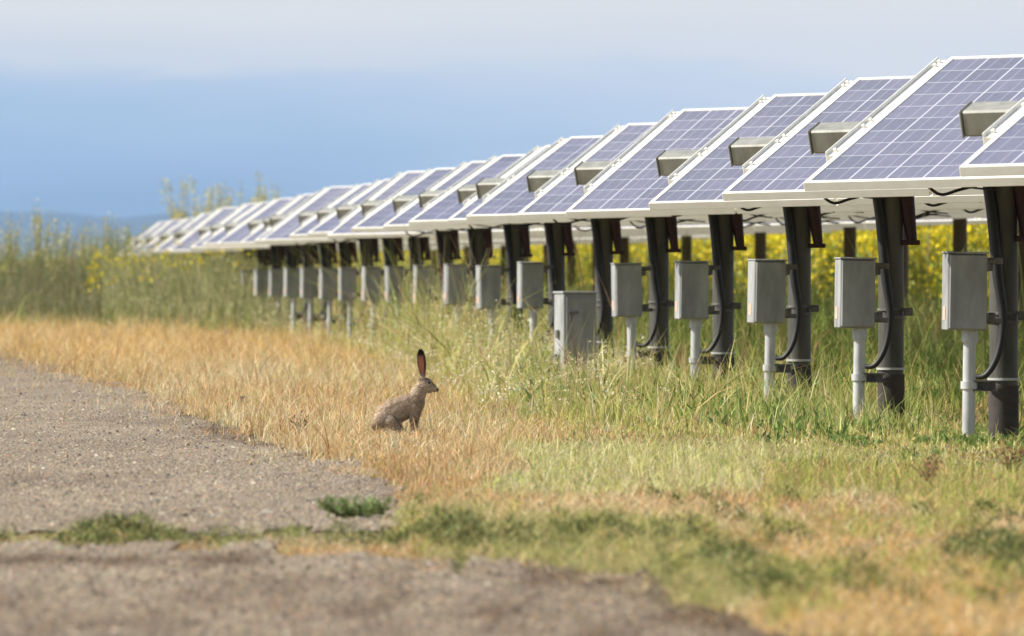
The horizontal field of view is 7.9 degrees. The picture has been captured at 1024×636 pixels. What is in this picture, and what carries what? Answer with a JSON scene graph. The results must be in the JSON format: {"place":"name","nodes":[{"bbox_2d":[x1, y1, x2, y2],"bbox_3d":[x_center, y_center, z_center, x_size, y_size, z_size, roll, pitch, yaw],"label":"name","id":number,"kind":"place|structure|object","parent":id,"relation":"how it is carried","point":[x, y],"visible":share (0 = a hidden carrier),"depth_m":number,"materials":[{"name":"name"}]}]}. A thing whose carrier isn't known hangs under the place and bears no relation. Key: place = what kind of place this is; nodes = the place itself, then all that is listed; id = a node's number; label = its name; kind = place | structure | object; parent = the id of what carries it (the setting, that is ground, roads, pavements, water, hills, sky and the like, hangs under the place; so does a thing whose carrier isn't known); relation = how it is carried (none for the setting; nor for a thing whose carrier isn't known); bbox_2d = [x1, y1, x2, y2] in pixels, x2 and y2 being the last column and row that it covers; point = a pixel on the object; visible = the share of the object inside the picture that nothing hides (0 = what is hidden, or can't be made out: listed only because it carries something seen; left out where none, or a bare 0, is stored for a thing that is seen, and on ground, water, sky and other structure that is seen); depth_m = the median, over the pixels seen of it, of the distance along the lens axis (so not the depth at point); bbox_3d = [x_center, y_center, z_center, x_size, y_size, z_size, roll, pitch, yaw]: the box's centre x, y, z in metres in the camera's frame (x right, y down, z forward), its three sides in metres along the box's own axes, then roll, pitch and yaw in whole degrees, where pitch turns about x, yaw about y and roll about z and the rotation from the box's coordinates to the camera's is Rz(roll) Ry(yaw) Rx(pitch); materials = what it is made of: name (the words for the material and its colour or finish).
{"place":"outdoors","nodes":[
{"label":"outdoors","id":0,"kind":"place"},
{"bbox_2d":[0,212,196,261],"bbox_3d":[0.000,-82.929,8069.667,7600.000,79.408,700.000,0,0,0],"label":"hills","id":1,"kind":"structure","parent":0,"point":[137,223],"depth_m":8000.52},
{"bbox_2d":[0,344,1023,635],"bbox_3d":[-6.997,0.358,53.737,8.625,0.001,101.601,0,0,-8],"label":"gravel road","id":2,"kind":"structure","parent":0,"point":[114,447],"depth_m":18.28,"materials":[{"name":"grey gravel"}]},
{"bbox_2d":[315,493,393,517],"bbox_3d":[-0.438,0.512,20.230,0.203,0.079,0.174,0,0,-36],"label":"leafy weed","id":3,"kind":"object","parent":2,"relation":"on","point":[371,507],"visible":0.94,"depth_m":20.21,"materials":[{"name":"green plant"}]},
{"bbox_2d":[0,308,1023,635],"bbox_3d":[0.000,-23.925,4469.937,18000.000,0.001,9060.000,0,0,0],"label":"ground","id":4,"kind":"structure","parent":0,"point":[516,556],"depth_m":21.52,"materials":[{"name":"beige plant"}]},
{"bbox_2d":[0,210,26,285],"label":"mustard plant","id":5,"kind":"object","parent":4,"relation":"on","point":[10,247],"visible":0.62,"depth_m":111.99,"materials":[{"name":"green plant"}]},
{"bbox_2d":[24,199,54,271],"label":"mustard plant","id":6,"kind":"object","parent":4,"relation":"on","point":[39,233],"visible":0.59,"depth_m":115.89,"materials":[{"name":"green plant"}]},
{"bbox_2d":[38,217,74,294],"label":"mustard plant","id":7,"kind":"object","parent":4,"relation":"on","point":[62,243],"visible":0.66,"depth_m":109.96,"materials":[{"name":"green plant"}]},
{"bbox_2d":[74,219,102,267],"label":"mustard plant","id":8,"kind":"object","parent":4,"relation":"on","point":[83,245],"visible":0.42,"depth_m":114.00,"materials":[{"name":"green plant"}]},
{"bbox_2d":[3,506,216,544],"bbox_3d":[-1.024,0.513,18.723,0.578,0.088,1.118,0,0,0],"label":"clipping heap","id":9,"kind":"object","parent":4,"relation":"on","point":[123,526],"visible":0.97,"depth_m":18.62,"materials":[{"name":"green plant"}]},
{"bbox_2d":[99,212,122,266],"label":"mustard plant","id":10,"kind":"object","parent":4,"relation":"on","point":[108,239],"visible":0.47,"depth_m":118.02,"materials":[{"name":"green plant"}]},
{"bbox_2d":[120,223,140,260],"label":"mustard plant","id":11,"kind":"object","parent":4,"relation":"on","point":[132,238],"visible":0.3,"depth_m":119.92,"materials":[{"name":"green plant"}]},
{"bbox_2d":[0,237,338,332],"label":"weed thicket","id":12,"kind":"object","parent":4,"relation":"on","point":[69,293],"visible":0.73,"depth_m":98.16,"materials":[{"name":"green plant"}]},
{"bbox_2d":[158,174,214,220],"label":"mustard plant","id":13,"kind":"object","parent":4,"relation":"on","point":[176,213],"visible":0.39,"depth_m":139.90,"materials":[{"name":"green plant"}]},
{"bbox_2d":[192,184,229,217],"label":"mustard plant","id":14,"kind":"object","parent":4,"relation":"on","point":[205,210],"visible":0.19,"depth_m":141.95,"materials":[{"name":"green plant"}]},
{"bbox_2d":[214,180,244,210],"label":"mustard plant","id":15,"kind":"object","parent":4,"relation":"on","point":[219,200],"visible":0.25,"depth_m":139.93,"materials":[{"name":"green plant"}]},
{"bbox_2d":[229,187,251,206],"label":"mustard plant","id":16,"kind":"object","parent":4,"relation":"on","point":[232,205],"visible":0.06,"depth_m":135.91,"materials":[{"name":"green plant"}]},
{"bbox_2d":[241,270,253,299],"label":"electrical box","id":17,"kind":"object","parent":4,"relation":"on","point":[243,271],"visible":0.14,"depth_m":90.83,"materials":[{"name":"grey paint"}]},
{"bbox_2d":[248,171,268,202],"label":"mustard plant","id":18,"kind":"object","parent":4,"relation":"on","point":[262,197],"visible":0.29,"depth_m":133.96,"materials":[{"name":"green plant"}]},
{"bbox_2d":[216,198,302,328],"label":"solar table","id":19,"kind":"object","parent":4,"relation":"on","point":[238,232],"visible":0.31,"depth_m":84.33,"materials":[{"name":"metal"}]},
{"bbox_2d":[254,269,268,316],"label":"electrical box","id":20,"kind":"object","parent":4,"relation":"on","point":[258,280],"visible":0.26,"depth_m":87.44,"materials":[{"name":"grey paint"}]},
{"bbox_2d":[263,183,281,201],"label":"mustard plant","id":21,"kind":"object","parent":4,"relation":"on","point":[271,191],"visible":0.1,"depth_m":131.94,"materials":[{"name":"green plant"}]},
{"bbox_2d":[269,269,283,332],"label":"electrical box","id":22,"kind":"object","parent":4,"relation":"on","point":[275,279],"visible":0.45,"depth_m":84.02,"materials":[{"name":"grey paint"}]},
{"bbox_2d":[119,221,462,256],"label":"solar table","id":23,"kind":"object","parent":4,"relation":"on","point":[155,227],"visible":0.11,"depth_m":122.17,"materials":[{"name":"metal"}]},
{"bbox_2d":[284,268,303,332],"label":"electrical box","id":24,"kind":"object","parent":4,"relation":"on","point":[294,284],"visible":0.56,"depth_m":80.63,"materials":[{"name":"grey paint"}]},
{"bbox_2d":[289,410,308,436],"bbox_3d":[-0.880,0.434,30.704,0.094,0.115,0.061,0,0,17],"label":"dried weed","id":25,"kind":"object","parent":4,"relation":"on","point":[297,423],"visible":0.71,"depth_m":30.70,"materials":[{"name":"beige plant"}]},
{"bbox_2d":[142,218,470,292],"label":"solar table","id":26,"kind":"object","parent":4,"relation":"on","point":[179,225],"visible":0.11,"depth_m":111.45,"materials":[{"name":"glass"}]},
{"bbox_2d":[300,268,321,336],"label":"electrical box","id":27,"kind":"object","parent":4,"relation":"on","point":[308,290],"visible":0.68,"depth_m":77.23,"materials":[{"name":"grey paint"}]},
{"bbox_2d":[128,219,500,283],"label":"solar table","id":28,"kind":"object","parent":4,"relation":"on","point":[169,223],"visible":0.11,"depth_m":118.28,"materials":[{"name":"glass"}]},
{"bbox_2d":[153,236,488,264],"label":"solar table","id":29,"kind":"object","parent":4,"relation":"on","point":[487,261],"visible":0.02,"depth_m":106.24,"materials":[{"name":"metal"}]},
{"bbox_2d":[319,268,340,338],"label":"electrical box","id":30,"kind":"object","parent":4,"relation":"on","point":[325,277],"visible":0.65,"depth_m":73.82,"materials":[{"name":"grey paint"}]},
{"bbox_2d":[154,213,506,295],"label":"solar table","id":31,"kind":"object","parent":4,"relation":"on","point":[200,217],"visible":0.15,"depth_m":104.69,"materials":[{"name":"glass"}]},
{"bbox_2d":[289,183,380,325],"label":"solar table","id":32,"kind":"object","parent":4,"relation":"on","point":[308,221],"visible":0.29,"depth_m":70.71,"materials":[{"name":"glass"}]},
{"bbox_2d":[166,217,529,261],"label":"solar table","id":33,"kind":"object","parent":4,"relation":"on","point":[175,240],"visible":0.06,"depth_m":100.88,"materials":[{"name":"metal"}]},
{"bbox_2d":[339,267,361,343],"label":"electrical box","id":34,"kind":"object","parent":4,"relation":"on","point":[345,284],"visible":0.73,"depth_m":70.42,"materials":[{"name":"grey paint"}]},
{"bbox_2d":[361,266,384,340],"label":"electrical box","id":35,"kind":"object","parent":4,"relation":"on","point":[377,273],"visible":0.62,"depth_m":67.01,"materials":[{"name":"grey paint"}]},
{"bbox_2d":[195,242,575,290],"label":"solar table","id":36,"kind":"object","parent":4,"relation":"on","point":[573,259],"visible":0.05,"depth_m":92.62,"materials":[{"name":"metal"}]},
{"bbox_2d":[384,266,412,328],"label":"electrical box","id":37,"kind":"object","parent":4,"relation":"on","point":[390,270],"visible":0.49,"depth_m":63.60,"materials":[{"name":"grey paint"}]},
{"bbox_2d":[369,348,438,433],"bbox_3d":[-0.454,0.313,31.431,0.303,0.378,0.161,0,0,0],"label":"hare","id":38,"kind":"object","parent":4,"relation":"on","point":[394,412],"visible":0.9,"depth_m":31.39,"materials":[{"name":"fur"}]},
{"bbox_2d":[169,207,646,296],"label":"solar table","id":39,"kind":"object","parent":4,"relation":"on","point":[188,236],"visible":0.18,"depth_m":97.65,"materials":[{"name":"glass"}]},
{"bbox_2d":[202,202,628,301],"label":"solar table","id":40,"kind":"object","parent":4,"relation":"on","point":[218,233],"visible":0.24,"depth_m":87.72,"materials":[{"name":"glass"}]},
{"bbox_2d":[413,265,442,323],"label":"electrical box","id":41,"kind":"object","parent":4,"relation":"on","point":[424,271],"visible":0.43,"depth_m":60.19,"materials":[{"name":"grey paint"}]},
{"bbox_2d":[255,191,625,334],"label":"solar table","id":42,"kind":"object","parent":4,"relation":"on","point":[327,255],"visible":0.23,"depth_m":77.52,"materials":[{"name":"metal"}]},
{"bbox_2d":[191,203,710,290],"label":"solar table","id":43,"kind":"object","parent":4,"relation":"on","point":[204,233],"visible":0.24,"depth_m":90.52,"materials":[{"name":"metal"}]},
{"bbox_2d":[331,499,581,551],"bbox_3d":[-0.130,0.502,18.326,0.582,0.114,1.170,0,0,-12],"label":"clipping heap","id":44,"kind":"object","parent":4,"relation":"on","point":[454,523],"visible":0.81,"depth_m":18.25,"materials":[{"name":"green plant"}]},
{"bbox_2d":[443,264,474,335],"bbox_3d":[-0.402,0.039,56.857,0.234,0.900,0.134,1,0,-13],"label":"electrical box","id":45,"kind":"object","parent":4,"relation":"on","point":[448,276],"visible":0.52,"depth_m":56.79,"materials":[{"name":"grey paint"}]},
{"bbox_2d":[252,250,676,416],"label":"seed heads","id":46,"kind":"object","parent":4,"relation":"on","point":[506,362],"visible":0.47,"depth_m":45.38,"materials":[{"name":"beige plant"}]},
{"bbox_2d":[475,265,509,346],"bbox_3d":[-0.131,0.072,53.453,0.234,0.900,0.134,-1,0,-13],"label":"electrical box","id":47,"kind":"object","parent":4,"relation":"on","point":[490,277],"visible":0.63,"depth_m":53.39,"materials":[{"name":"grey paint"}]},
{"bbox_2d":[0,213,1023,492],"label":"tall grass","id":48,"kind":"structure","parent":4,"relation":"on","point":[924,417],"depth_m":41.97,"materials":[{"name":"green plant"}]},
{"bbox_2d":[0,476,1023,611],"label":"grass clippings","id":49,"kind":"object","parent":4,"relation":"on","point":[916,555],"depth_m":18.08,"materials":[{"name":"beige plant"}]},
{"bbox_2d":[517,262,552,350],"bbox_3d":[0.155,0.073,50.040,0.234,0.900,0.134,0,1,-11],"label":"electrical box","id":50,"kind":"object","parent":4,"relation":"on","point":[530,279],"visible":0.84,"depth_m":49.97,"materials":[{"name":"grey paint"}]},
{"bbox_2d":[240,194,831,328],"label":"solar table","id":51,"kind":"object","parent":4,"relation":"on","point":[256,228],"visible":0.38,"depth_m":80.62,"materials":[{"name":"metal"}]},
{"bbox_2d":[261,186,875,329],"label":"solar table","id":52,"kind":"object","parent":4,"relation":"on","point":[284,226],"visible":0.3,"depth_m":73.84,"materials":[{"name":"glass"}]},
{"bbox_2d":[553,291,597,371],"bbox_3d":[0.367,0.128,44.492,0.248,0.575,0.238,0,0,-15],"label":"electrical cabinet","id":53,"kind":"object","parent":4,"relation":"on","point":[573,309],"visible":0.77,"depth_m":44.40,"materials":[{"name":"grey metal"}]},
{"bbox_2d":[307,179,855,333],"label":"solar table","id":54,"kind":"object","parent":4,"relation":"on","point":[328,219],"visible":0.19,"depth_m":67.28,"materials":[{"name":"glass"}]},
{"bbox_2d":[532,506,681,540],"bbox_3d":[0.227,0.517,18.838,0.432,0.079,1.248,0,0,0],"label":"clipping heap","id":55,"kind":"object","parent":4,"relation":"on","point":[579,522],"visible":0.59,"depth_m":18.79,"materials":[{"name":"green plant"}]},
{"bbox_2d":[610,263,652,378],"bbox_3d":[0.705,0.129,43.233,0.234,0.900,0.134,-1,0,-10],"label":"electrical box","id":56,"kind":"object","parent":4,"relation":"on","point":[626,285],"visible":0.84,"depth_m":43.17,"materials":[{"name":"grey paint"}]},
{"bbox_2d":[297,224,988,317],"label":"mustard field","id":57,"kind":"structure","parent":4,"relation":"on","point":[932,246],"depth_m":85.87,"materials":[{"name":"yellow plant"}]},
{"bbox_2d":[327,171,986,329],"bbox_3d":[1.798,-0.385,62.538,7.429,2.003,1.563,0,0,26],"label":"solar table","id":58,"kind":"object","parent":4,"relation":"on","point":[349,216],"visible":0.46,"depth_m":63.15,"materials":[{"name":"glass"}]},
{"bbox_2d":[352,168,986,336],"bbox_3d":[2.083,-0.355,59.133,7.429,1.980,1.581,0,0,26],"label":"solar table","id":59,"kind":"object","parent":4,"relation":"on","point":[378,214],"visible":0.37,"depth_m":60.46,"materials":[{"name":"glass"}]},
{"bbox_2d":[674,261,719,393],"bbox_3d":[0.992,0.144,39.830,0.234,0.900,0.134,1,0,-11],"label":"electrical box","id":60,"kind":"object","parent":4,"relation":"on","point":[691,288],"visible":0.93,"depth_m":39.77,"materials":[{"name":"grey paint"}]},
{"bbox_2d":[409,154,985,342],"bbox_3d":[2.636,-0.316,52.325,7.429,1.977,1.583,0,0,26],"label":"solar table","id":61,"kind":"object","parent":4,"relation":"on","point":[441,207],"visible":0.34,"depth_m":53.68,"materials":[{"name":"glass"}]},
{"bbox_2d":[383,161,1023,336],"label":"solar table","id":62,"kind":"object","parent":4,"relation":"on","point":[407,208],"visible":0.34,"depth_m":56.81,"materials":[{"name":"metal"}]},
{"bbox_2d":[448,145,985,353],"bbox_3d":[2.942,-0.303,48.907,7.429,1.988,1.576,0,0,26],"label":"solar table","id":63,"kind":"object","parent":4,"relation":"on","point":[559,238],"visible":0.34,"depth_m":50.26,"materials":[{"name":"metal"}]},
{"bbox_2d":[466,136,970,362],"bbox_3d":[3.085,-0.283,45.566,7.429,1.984,1.576,0,0,26],"label":"solar table","id":64,"kind":"object","parent":4,"relation":"on","point":[511,197],"visible":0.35,"depth_m":46.87,"materials":[{"name":"glass"}]},
{"bbox_2d":[644,529,812,572],"bbox_3d":[0.490,0.522,17.028,0.401,0.088,1.117,0,0,0],"label":"clipping heap","id":65,"kind":"object","parent":4,"relation":"on","point":[723,543],"visible":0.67,"depth_m":16.95,"materials":[{"name":"green plant"}]},
{"bbox_2d":[517,123,985,376],"bbox_3d":[3.400,-0.271,42.143,7.429,1.998,1.566,0,0,26],"label":"solar table","id":66,"kind":"object","parent":4,"relation":"on","point":[558,194],"visible":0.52,"depth_m":43.47,"materials":[{"name":"glass"}]},
{"bbox_2d":[711,560,817,600],"bbox_3d":[0.529,0.538,15.501,0.233,0.074,1.140,0,0,0],"label":"clipping heap","id":67,"kind":"object","parent":4,"relation":"on","point":[775,579],"visible":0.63,"depth_m":15.33,"materials":[{"name":"green plant"}]},
{"bbox_2d":[511,263,1023,464],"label":"leafy ground cover","id":68,"kind":"object","parent":4,"relation":"on","point":[941,433],"visible":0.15,"depth_m":34.69,"materials":[{"name":"green plant"}]},
{"bbox_2d":[747,259,797,401],"bbox_3d":[1.273,0.163,36.423,0.234,0.900,0.134,1,1,-15],"label":"electrical box","id":69,"kind":"object","parent":4,"relation":"on","point":[766,297],"visible":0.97,"depth_m":36.36,"materials":[{"name":"grey paint"}]},
{"bbox_2d":[566,107,985,384],"bbox_3d":[3.651,-0.256,38.751,7.429,2.007,1.558,0,0,26],"label":"solar table","id":70,"kind":"object","parent":4,"relation":"on","point":[628,182],"visible":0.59,"depth_m":40.06,"materials":[{"name":"glass"}]},
{"bbox_2d":[649,93,984,400],"bbox_3d":[4.030,-0.235,35.299,7.429,2.003,1.563,0,0,26],"label":"solar table","id":71,"kind":"object","parent":4,"relation":"on","point":[706,175],"visible":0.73,"depth_m":36.66,"materials":[{"name":"glass"}]},
{"bbox_2d":[722,76,983,419],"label":"solar table","id":72,"kind":"object","parent":4,"relation":"on","point":[784,164],"visible":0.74,"depth_m":33.25,"materials":[{"name":"glass"}]},
{"bbox_2d":[834,257,888,419],"bbox_3d":[1.551,0.182,33.022,0.235,0.900,0.134,1,0,-9],"label":"electrical box","id":73,"kind":"object","parent":4,"relation":"on","point":[854,308],"visible":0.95,"depth_m":32.96,"materials":[{"name":"grey paint"}]},
{"bbox_2d":[803,54,1023,441],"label":"solar table","id":74,"kind":"object","parent":4,"relation":"on","point":[908,135],"visible":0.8,"depth_m":29.85,"materials":[{"name":"glass"}]},
{"bbox_2d":[911,453,942,485],"bbox_3d":[1.311,0.478,23.582,0.105,0.106,0.124,0,0,-13],"label":"dock plant","id":75,"kind":"object","parent":4,"relation":"on","point":[930,468],"visible":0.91,"depth_m":23.56,"materials":[{"name":"brown plant"}]},
{"bbox_2d":[890,519,1023,563],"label":"clipping heap","id":76,"kind":"object","parent":4,"relation":"on","point":[983,539],"visible":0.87,"depth_m":17.39,"materials":[{"name":"green plant"}]},
{"bbox_2d":[942,251,1002,436],"bbox_3d":[1.829,0.187,29.612,0.234,0.901,0.134,1,0,-8],"label":"electrical box","id":77,"kind":"object","parent":4,"relation":"on","point":[964,292],"visible":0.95,"depth_m":29.55,"materials":[{"name":"grey paint"}]},
{"bbox_2d":[959,98,1023,176],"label":"solar table","id":78,"kind":"object","parent":4,"relation":"on","point":[998,126],"visible":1,"depth_m":26.12,"materials":[{"name":"metal"}]},
{"bbox_2d":[991,439,1023,471],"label":"dock plant","id":79,"kind":"object","parent":4,"relation":"on","point":[1013,455],"visible":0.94,"depth_m":25.13,"materials":[{"name":"brown plant"}]},
{"bbox_2d":[0,0,1023,216],"label":"sky","id":80,"kind":"structure","parent":0,"point":[101,101],"materials":[{"name":"blue"}]}
]}

